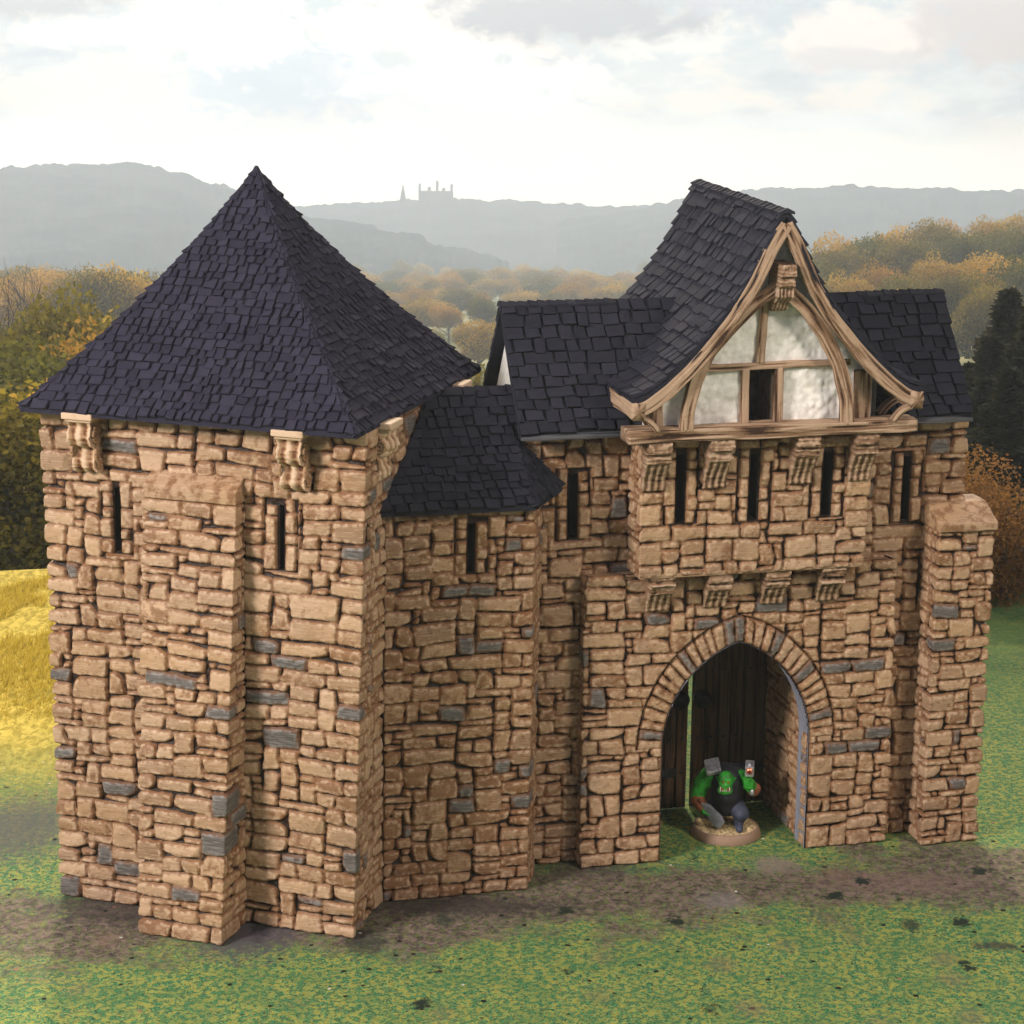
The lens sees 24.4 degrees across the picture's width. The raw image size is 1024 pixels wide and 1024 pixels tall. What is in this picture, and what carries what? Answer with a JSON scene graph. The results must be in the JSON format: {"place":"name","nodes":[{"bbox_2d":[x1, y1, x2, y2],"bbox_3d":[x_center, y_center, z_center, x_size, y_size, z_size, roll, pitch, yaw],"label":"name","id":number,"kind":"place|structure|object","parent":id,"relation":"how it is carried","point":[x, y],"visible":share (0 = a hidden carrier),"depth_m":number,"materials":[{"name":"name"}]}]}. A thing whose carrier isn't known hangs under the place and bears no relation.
{"place":"outdoors","nodes":[
{"label":"outdoors","id":0,"kind":"place"},
{"bbox_2d":[0,161,235,279],"bbox_3d":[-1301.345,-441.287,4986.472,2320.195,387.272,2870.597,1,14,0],"label":"hill","id":1,"kind":"structure","parent":0,"point":[131,216],"depth_m":5300.75,"materials":[{"name":"grey"}]},
{"bbox_2d":[302,215,508,294],"bbox_3d":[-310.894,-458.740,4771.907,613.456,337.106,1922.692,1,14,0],"label":"hill","id":2,"kind":"structure","parent":0,"point":[360,245],"depth_m":4807.72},
{"bbox_2d":[294,197,648,272],"bbox_3d":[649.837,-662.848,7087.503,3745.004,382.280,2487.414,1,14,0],"label":"hill","id":3,"kind":"structure","parent":0,"point":[513,233],"depth_m":7602.17,"materials":[{"name":"grey"}]},
{"bbox_2d":[399,180,452,202],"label":"ruined castle","id":4,"kind":"structure","parent":3,"relation":"on","point":[428,195],"depth_m":7904.15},
{"bbox_2d":[0,295,1023,1023],"bbox_3d":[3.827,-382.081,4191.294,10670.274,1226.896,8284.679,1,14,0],"label":"ground","id":5,"kind":"structure","parent":0,"point":[776,923],"depth_m":95.44,"materials":[{"name":"plant"}]},
{"bbox_2d":[0,266,32,292],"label":"broad tree","id":6,"kind":"object","parent":5,"relation":"on","point":[18,274],"visible":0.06,"depth_m":1391.13,"materials":[{"name":"brown plant"}]},
{"bbox_2d":[0,378,47,569],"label":"round bush","id":7,"kind":"object","parent":5,"relation":"on","point":[13,395],"depth_m":198.59,"materials":[{"name":"green plant"}]},
{"bbox_2d":[0,258,48,336],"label":"bare tree","id":8,"kind":"object","parent":5,"relation":"on","point":[8,301],"visible":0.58,"depth_m":386.49,"materials":[{"name":"brown plant"}]},
{"bbox_2d":[0,276,50,335],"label":"broad tree","id":9,"kind":"object","parent":5,"relation":"on","point":[4,304],"visible":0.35,"depth_m":1156.19,"materials":[{"name":"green plant"}]},
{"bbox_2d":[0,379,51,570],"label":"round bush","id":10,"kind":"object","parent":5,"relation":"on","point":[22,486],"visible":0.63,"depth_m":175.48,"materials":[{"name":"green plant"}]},
{"bbox_2d":[0,567,55,720],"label":"meadow grass","id":11,"kind":"structure","parent":5,"relation":"on","point":[43,670],"depth_m":130.75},
{"bbox_2d":[0,268,59,293],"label":"broad tree","id":12,"kind":"object","parent":5,"relation":"on","point":[4,276],"visible":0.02,"depth_m":1388.55,"materials":[{"name":"brown plant"}]},
{"bbox_2d":[10,270,62,294],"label":"broad tree","id":13,"kind":"object","parent":5,"relation":"on","point":[40,274],"visible":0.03,"depth_m":1357.99,"materials":[{"name":"brown plant"}]},
{"bbox_2d":[0,265,77,332],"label":"bare tree","id":14,"kind":"object","parent":5,"relation":"on","point":[37,295],"visible":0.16,"depth_m":388.66,"materials":[{"name":"brown plant"}]},
{"bbox_2d":[2,264,79,280],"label":"broad tree","id":15,"kind":"object","parent":5,"relation":"on","point":[18,270],"visible":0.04,"depth_m":1659.74,"materials":[{"name":"brown plant"}]},
{"bbox_2d":[0,333,85,409],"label":"broad tree","id":16,"kind":"object","parent":5,"relation":"on","point":[40,369],"visible":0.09,"depth_m":261.80,"materials":[{"name":"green plant"}]},
{"bbox_2d":[9,270,80,317],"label":"broad tree","id":17,"kind":"object","parent":5,"relation":"on","point":[47,283],"visible":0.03,"depth_m":1223.98,"materials":[{"name":"plant"}]},
{"bbox_2d":[0,317,103,374],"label":"broad tree","id":18,"kind":"object","parent":5,"relation":"on","point":[38,329],"visible":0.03,"depth_m":317.71,"materials":[{"name":"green plant"}]},
{"bbox_2d":[27,263,78,283],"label":"broad tree","id":19,"kind":"object","parent":5,"relation":"on","point":[41,269],"depth_m":1470.39,"materials":[{"name":"brown plant"}]},
{"bbox_2d":[1,260,110,320],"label":"bare tree","id":20,"kind":"object","parent":5,"relation":"on","point":[22,298],"visible":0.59,"depth_m":896.48,"materials":[{"name":"brown plant"}]},
{"bbox_2d":[0,281,120,364],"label":"broad tree","id":21,"kind":"object","parent":5,"relation":"on","point":[48,314],"visible":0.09,"depth_m":327.30,"materials":[{"name":"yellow plant"}]},
{"bbox_2d":[19,315,103,377],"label":"broad tree","id":22,"kind":"object","parent":5,"relation":"on","point":[70,347],"visible":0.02,"depth_m":299.60,"materials":[{"name":"yellow plant"}]},
{"bbox_2d":[76,302,116,322],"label":"broad tree","id":23,"kind":"object","parent":5,"relation":"on","point":[105,318],"depth_m":378.51,"materials":[{"name":"yellow plant"}]},
{"bbox_2d":[56,262,139,327],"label":"broad tree","id":24,"kind":"object","parent":5,"relation":"on","point":[106,302],"visible":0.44,"depth_m":974.53,"materials":[{"name":"green plant"}]},
{"bbox_2d":[40,270,157,312],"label":"broad tree","id":25,"kind":"object","parent":5,"relation":"on","point":[51,287],"depth_m":1141.43,"materials":[{"name":"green plant"}]},
{"bbox_2d":[50,266,153,303],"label":"broad tree","id":26,"kind":"object","parent":5,"relation":"on","point":[90,279],"visible":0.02,"depth_m":1154.35,"materials":[{"name":"brown plant"}]},
{"bbox_2d":[89,260,152,317],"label":"broad tree","id":27,"kind":"object","parent":5,"relation":"on","point":[141,287],"visible":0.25,"depth_m":977.01,"materials":[{"name":"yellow plant"}]},
{"bbox_2d":[17,166,481,945],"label":"square tower","id":28,"kind":"structure","parent":5,"relation":"on","point":[243,388],"depth_m":93.78,"materials":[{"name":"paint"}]},
{"bbox_2d":[362,272,383,283],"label":"broad tree","id":29,"kind":"object","parent":5,"relation":"on","point":[374,278],"visible":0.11,"depth_m":2697.45,"materials":[{"name":"brown plant"}]},
{"bbox_2d":[374,279,408,294],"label":"broad tree","id":30,"kind":"object","parent":5,"relation":"on","point":[390,284],"visible":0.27,"depth_m":2680.80,"materials":[{"name":"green plant"}]},
{"bbox_2d":[379,270,411,283],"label":"broad tree","id":31,"kind":"object","parent":5,"relation":"on","point":[392,275],"visible":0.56,"depth_m":3680.81,"materials":[{"name":"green plant"}]},
{"bbox_2d":[386,290,411,306],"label":"broad tree","id":32,"kind":"object","parent":5,"relation":"on","point":[399,299],"visible":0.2,"depth_m":2039.26,"materials":[{"name":"brown plant"}]},
{"bbox_2d":[388,259,414,273],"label":"broad tree","id":33,"kind":"object","parent":5,"relation":"on","point":[400,266],"visible":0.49,"depth_m":4433.15,"materials":[{"name":"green plant"}]},
{"bbox_2d":[393,275,420,291],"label":"broad tree","id":34,"kind":"object","parent":5,"relation":"on","point":[409,282],"visible":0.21,"depth_m":2834.18,"materials":[{"name":"brown plant"}]},
{"bbox_2d":[401,271,431,282],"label":"broad tree","id":35,"kind":"object","parent":5,"relation":"on","point":[415,276],"visible":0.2,"depth_m":3401.63,"materials":[{"name":"brown plant"}]},
{"bbox_2d":[396,284,437,312],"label":"broad tree","id":36,"kind":"object","parent":5,"relation":"on","point":[410,293],"visible":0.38,"depth_m":2058.07,"materials":[{"name":"brown plant"}]},
{"bbox_2d":[410,262,434,275],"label":"broad tree","id":37,"kind":"object","parent":5,"relation":"on","point":[419,268],"visible":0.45,"depth_m":4443.45,"materials":[{"name":"brown plant"}]},
{"bbox_2d":[400,295,452,327],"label":"broad tree","id":38,"kind":"object","parent":5,"relation":"on","point":[418,310],"visible":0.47,"depth_m":1601.31,"materials":[{"name":"brown plant"}]},
{"bbox_2d":[409,273,443,296],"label":"broad tree","id":39,"kind":"object","parent":5,"relation":"on","point":[430,284],"visible":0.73,"depth_m":2689.11,"materials":[{"name":"brown plant"}]},
{"bbox_2d":[427,302,464,343],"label":"broad tree","id":40,"kind":"object","parent":5,"relation":"on","point":[446,317],"visible":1,"depth_m":1548.97,"materials":[{"name":"brown plant"}]},
{"bbox_2d":[437,272,467,292],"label":"broad tree","id":41,"kind":"object","parent":5,"relation":"on","point":[449,282],"visible":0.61,"depth_m":2729.28,"materials":[{"name":"brown plant"}]},
{"bbox_2d":[436,287,486,331],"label":"broad tree","id":42,"kind":"object","parent":5,"relation":"on","point":[459,298],"visible":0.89,"depth_m":2062.30,"materials":[{"name":"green plant"}]},
{"bbox_2d":[439,272,485,309],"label":"broad tree","id":43,"kind":"object","parent":5,"relation":"on","point":[469,279],"visible":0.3,"depth_m":2855.85,"materials":[{"name":"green plant"}]},
{"bbox_2d":[442,266,488,281],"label":"broad tree","id":44,"kind":"object","parent":5,"relation":"on","point":[464,272],"visible":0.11,"depth_m":3436.09,"materials":[{"name":"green plant"}]},
{"bbox_2d":[449,318,495,383],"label":"broad tree","id":45,"kind":"object","parent":5,"relation":"on","point":[470,342],"visible":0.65,"depth_m":1132.91,"materials":[{"name":"brown plant"}]},
{"bbox_2d":[380,384,565,901],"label":"stair turret","id":46,"kind":"object","parent":5,"relation":"on","point":[476,484],"visible":0.88,"depth_m":97.25,"materials":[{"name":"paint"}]},
{"bbox_2d":[467,363,485,386],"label":"broad tree","id":47,"kind":"object","parent":5,"relation":"on","point":[476,380],"visible":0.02,"depth_m":433.77,"materials":[{"name":"green plant"}]},
{"bbox_2d":[463,295,498,326],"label":"broad tree","id":48,"kind":"object","parent":5,"relation":"on","point":[483,309],"visible":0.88,"depth_m":1597.50,"materials":[{"name":"green plant"}]},
{"bbox_2d":[466,277,502,298],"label":"broad tree","id":49,"kind":"object","parent":5,"relation":"on","point":[487,287],"visible":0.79,"depth_m":2798.36,"materials":[{"name":"brown plant"}]},
{"bbox_2d":[476,321,495,359],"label":"broad tree","id":50,"kind":"object","parent":5,"relation":"on","point":[490,335],"visible":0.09,"depth_m":1122.00,"materials":[{"name":"green plant"}]},
{"bbox_2d":[482,265,515,299],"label":"broad tree","id":51,"kind":"object","parent":5,"relation":"on","point":[503,274],"visible":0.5,"depth_m":3370.82,"materials":[{"name":"brown plant"}]},
{"bbox_2d":[493,277,520,297],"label":"broad tree","id":52,"kind":"object","parent":5,"relation":"on","point":[509,286],"visible":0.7,"depth_m":2787.72,"materials":[{"name":"brown plant"}]},
{"bbox_2d":[502,290,544,301],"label":"broad tree","id":53,"kind":"object","parent":5,"relation":"on","point":[525,296],"visible":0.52,"depth_m":2159.87,"materials":[{"name":"brown plant"}]},
{"bbox_2d":[512,263,540,282],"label":"broad tree","id":54,"kind":"object","parent":5,"relation":"on","point":[516,272],"visible":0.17,"depth_m":3689.52,"materials":[{"name":"brown plant"}]},
{"bbox_2d":[514,268,558,284],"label":"broad tree","id":55,"kind":"object","parent":5,"relation":"on","point":[536,272],"visible":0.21,"depth_m":3453.31,"materials":[{"name":"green plant"}]},
{"bbox_2d":[519,273,565,298],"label":"broad tree","id":56,"kind":"object","parent":5,"relation":"on","point":[543,283],"visible":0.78,"depth_m":2673.62,"materials":[{"name":"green plant"}]},
{"bbox_2d":[535,290,570,300],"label":"broad tree","id":57,"kind":"object","parent":5,"relation":"on","point":[553,296],"visible":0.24,"depth_m":2093.44,"materials":[{"name":"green plant"}]},
{"bbox_2d":[547,266,571,282],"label":"broad tree","id":58,"kind":"object","parent":5,"relation":"on","point":[563,274],"visible":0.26,"depth_m":3467.99,"materials":[{"name":"brown plant"}]},
{"bbox_2d":[549,279,593,299],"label":"broad tree","id":59,"kind":"object","parent":5,"relation":"on","point":[569,290],"visible":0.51,"depth_m":2195.10,"materials":[{"name":"brown plant"}]},
{"bbox_2d":[560,274,603,290],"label":"broad tree","id":60,"kind":"object","parent":5,"relation":"on","point":[587,280],"visible":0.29,"depth_m":2690.73,"materials":[{"name":"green plant"}]},
{"bbox_2d":[569,268,599,279],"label":"broad tree","id":61,"kind":"object","parent":5,"relation":"on","point":[586,273],"visible":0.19,"depth_m":3396.29,"materials":[{"name":"orange plant"}]},
{"bbox_2d":[576,287,610,299],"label":"broad tree","id":62,"kind":"object","parent":5,"relation":"on","point":[588,295],"visible":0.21,"depth_m":2137.74,"materials":[{"name":"orange plant"}]},
{"bbox_2d":[586,273,622,286],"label":"broad tree","id":63,"kind":"object","parent":5,"relation":"on","point":[602,280],"visible":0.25,"depth_m":2900.76,"materials":[{"name":"orange plant"}]},
{"bbox_2d":[591,282,628,298],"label":"broad tree","id":64,"kind":"object","parent":5,"relation":"on","point":[611,288],"visible":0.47,"depth_m":2137.91,"materials":[{"name":"orange plant"}]},
{"bbox_2d":[603,280,633,290],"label":"broad tree","id":65,"kind":"object","parent":5,"relation":"on","point":[628,284],"visible":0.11,"depth_m":2743.03,"materials":[{"name":"orange plant"}]},
{"bbox_2d":[611,270,636,282],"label":"broad tree","id":66,"kind":"object","parent":5,"relation":"on","point":[619,275],"visible":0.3,"depth_m":3471.44,"materials":[{"name":"orange plant"}]},
{"bbox_2d":[690,757,760,845],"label":"miniature figurine","id":67,"kind":"object","parent":5,"relation":"on","point":[724,819],"visible":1,"depth_m":105.75,"materials":[{"name":"green plastic"}]},
{"bbox_2d":[483,179,997,867],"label":"gatehouse","id":68,"kind":"object","parent":5,"relation":"on","point":[767,527],"visible":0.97,"depth_m":101.13,"materials":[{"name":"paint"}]},
{"bbox_2d":[661,680,689,808],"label":"door","id":69,"kind":"structure","parent":68,"relation":"in","point":[674,750],"depth_m":108.87,"materials":[{"name":"brown wood"}]},
{"bbox_2d":[689,642,768,806],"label":"door","id":70,"kind":"structure","parent":68,"relation":"in","point":[728,717],"depth_m":109.03,"materials":[{"name":"brown wood"}]},
{"bbox_2d":[812,255,849,290],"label":"broad tree","id":71,"kind":"object","parent":5,"relation":"on","point":[820,266],"visible":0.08,"depth_m":1051.28,"materials":[{"name":"green plant"}]},
{"bbox_2d":[811,230,862,258],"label":"broad tree","id":72,"kind":"object","parent":5,"relation":"on","point":[838,246],"visible":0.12,"depth_m":1319.66,"materials":[{"name":"orange plant"}]},
{"bbox_2d":[807,243,876,283],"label":"broad tree","id":73,"kind":"object","parent":5,"relation":"on","point":[837,257],"visible":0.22,"depth_m":1167.81,"materials":[{"name":"green plant"}]},
{"bbox_2d":[822,269,875,291],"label":"broad tree","id":74,"kind":"object","parent":5,"relation":"on","point":[845,286],"visible":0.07,"depth_m":983.26,"materials":[{"name":"orange plant"}]},
{"bbox_2d":[841,231,894,280],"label":"broad tree","id":75,"kind":"object","parent":5,"relation":"on","point":[865,243],"visible":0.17,"depth_m":1196.52,"materials":[{"name":"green plant"}]},
{"bbox_2d":[850,257,905,290],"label":"broad tree","id":76,"kind":"object","parent":5,"relation":"on","point":[875,277],"visible":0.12,"depth_m":1017.10,"materials":[{"name":"orange plant"}]},
{"bbox_2d":[872,223,916,249],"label":"broad tree","id":77,"kind":"object","parent":5,"relation":"on","point":[898,233],"visible":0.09,"depth_m":1419.20,"materials":[{"name":"orange plant"}]},
{"bbox_2d":[872,270,933,290],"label":"broad tree","id":78,"kind":"object","parent":5,"relation":"on","point":[896,283],"visible":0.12,"depth_m":939.91,"materials":[{"name":"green plant"}]},
{"bbox_2d":[864,234,960,278],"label":"broad tree","id":79,"kind":"object","parent":5,"relation":"on","point":[901,257],"visible":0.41,"depth_m":1164.08,"materials":[{"name":"green plant"}]},
{"bbox_2d":[905,250,956,288],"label":"broad tree","id":80,"kind":"object","parent":5,"relation":"on","point":[920,271],"visible":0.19,"depth_m":1011.24,"materials":[{"name":"orange plant"}]},
{"bbox_2d":[903,217,962,240],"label":"broad tree","id":81,"kind":"object","parent":5,"relation":"on","point":[955,227],"visible":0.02,"depth_m":1530.39,"materials":[{"name":"orange plant"}]},
{"bbox_2d":[901,217,971,251],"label":"broad tree","id":82,"kind":"object","parent":5,"relation":"on","point":[929,234],"visible":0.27,"depth_m":1310.05,"materials":[{"name":"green plant"}]},
{"bbox_2d":[900,268,992,347],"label":"broad tree","id":83,"kind":"object","parent":5,"relation":"on","point":[953,287],"visible":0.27,"depth_m":898.96,"materials":[{"name":"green plant"}]},
{"bbox_2d":[912,230,1001,338],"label":"broad tree","id":84,"kind":"object","parent":5,"relation":"on","point":[961,248],"visible":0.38,"depth_m":1156.10,"materials":[{"name":"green plant"}]},
{"bbox_2d":[962,361,976,372],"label":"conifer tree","id":85,"kind":"object","parent":5,"relation":"on","point":[968,364],"depth_m":230.77,"materials":[{"name":"green plant"}]},
{"bbox_2d":[941,250,1009,358],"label":"broad tree","id":86,"kind":"object","parent":5,"relation":"on","point":[960,266],"visible":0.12,"depth_m":1005.90,"materials":[{"name":"orange plant"}]},
{"bbox_2d":[963,378,995,453],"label":"conifer tree","id":87,"kind":"object","parent":5,"relation":"on","point":[980,393],"visible":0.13,"depth_m":198.82,"materials":[{"name":"green plant"}]},
{"bbox_2d":[963,335,1005,390],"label":"conifer tree","id":88,"kind":"object","parent":5,"relation":"on","point":[987,359],"visible":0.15,"depth_m":222.78,"materials":[{"name":"green plant"}]},
{"bbox_2d":[964,214,1007,244],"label":"broad tree","id":89,"kind":"object","parent":5,"relation":"on","point":[984,226],"visible":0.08,"depth_m":1377.96,"materials":[{"name":"orange plant"}]},
{"bbox_2d":[950,278,1023,358],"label":"broad tree","id":90,"kind":"object","parent":5,"relation":"on","point":[975,319],"visible":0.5,"depth_m":840.26,"materials":[{"name":"green plant"}]},
{"bbox_2d":[961,366,1023,576],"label":"conifer tree","id":91,"kind":"object","parent":5,"relation":"on","point":[1001,414],"visible":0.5,"depth_m":194.18,"materials":[{"name":"green plant"}]},
{"bbox_2d":[961,442,1023,572],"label":"round bush","id":92,"kind":"object","parent":5,"relation":"on","point":[986,486],"visible":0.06,"depth_m":146.55,"materials":[{"name":"orange plant"}]},
{"bbox_2d":[961,256,1023,291],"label":"broad tree","id":93,"kind":"object","parent":5,"relation":"on","point":[984,271],"visible":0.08,"depth_m":928.59,"materials":[{"name":"orange plant"}]},
{"bbox_2d":[972,287,1023,364],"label":"conifer tree","id":94,"kind":"object","parent":5,"relation":"on","point":[1007,308],"visible":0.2,"depth_m":231.25,"materials":[{"name":"green plant"}]},
{"bbox_2d":[972,223,1023,264],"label":"broad tree","id":95,"kind":"object","parent":5,"relation":"on","point":[1002,231],"visible":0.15,"depth_m":1190.25,"materials":[{"name":"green plant"}]},
{"bbox_2d":[979,253,1023,305],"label":"broad tree","id":96,"kind":"object","parent":5,"relation":"on","point":[1016,279],"visible":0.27,"depth_m":874.78,"materials":[{"name":"green plant"}]},
{"bbox_2d":[982,483,1023,609],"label":"round bush","id":97,"kind":"object","parent":5,"relation":"on","point":[1007,566],"visible":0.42,"depth_m":142.03,"materials":[{"name":"orange plant"}]},
{"bbox_2d":[986,229,1023,266],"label":"broad tree","id":98,"kind":"object","parent":5,"relation":"on","point":[1018,249],"visible":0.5,"depth_m":1081.55,"materials":[{"name":"green plant"}]},
{"bbox_2d":[989,306,1023,391],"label":"conifer tree","id":99,"kind":"object","parent":5,"relation":"on","point":[1012,355],"visible":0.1,"depth_m":216.81,"materials":[{"name":"green plant"}]},
{"bbox_2d":[997,210,1023,237],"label":"broad tree","id":100,"kind":"object","parent":5,"relation":"on","point":[1020,218],"visible":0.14,"depth_m":1521.86,"materials":[{"name":"orange plant"}]},
{"bbox_2d":[0,0,1023,206],"label":"sky","id":101,"kind":"structure","parent":0,"point":[616,103],"materials":[{"name":"white"}]},
{"bbox_2d":[556,184,1023,276],"bbox_3d":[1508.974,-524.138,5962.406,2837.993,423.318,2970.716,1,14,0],"label":"hill","id":102,"kind":"structure","parent":0,"point":[611,244],"depth_m":6634.69,"materials":[{"name":"grey"}]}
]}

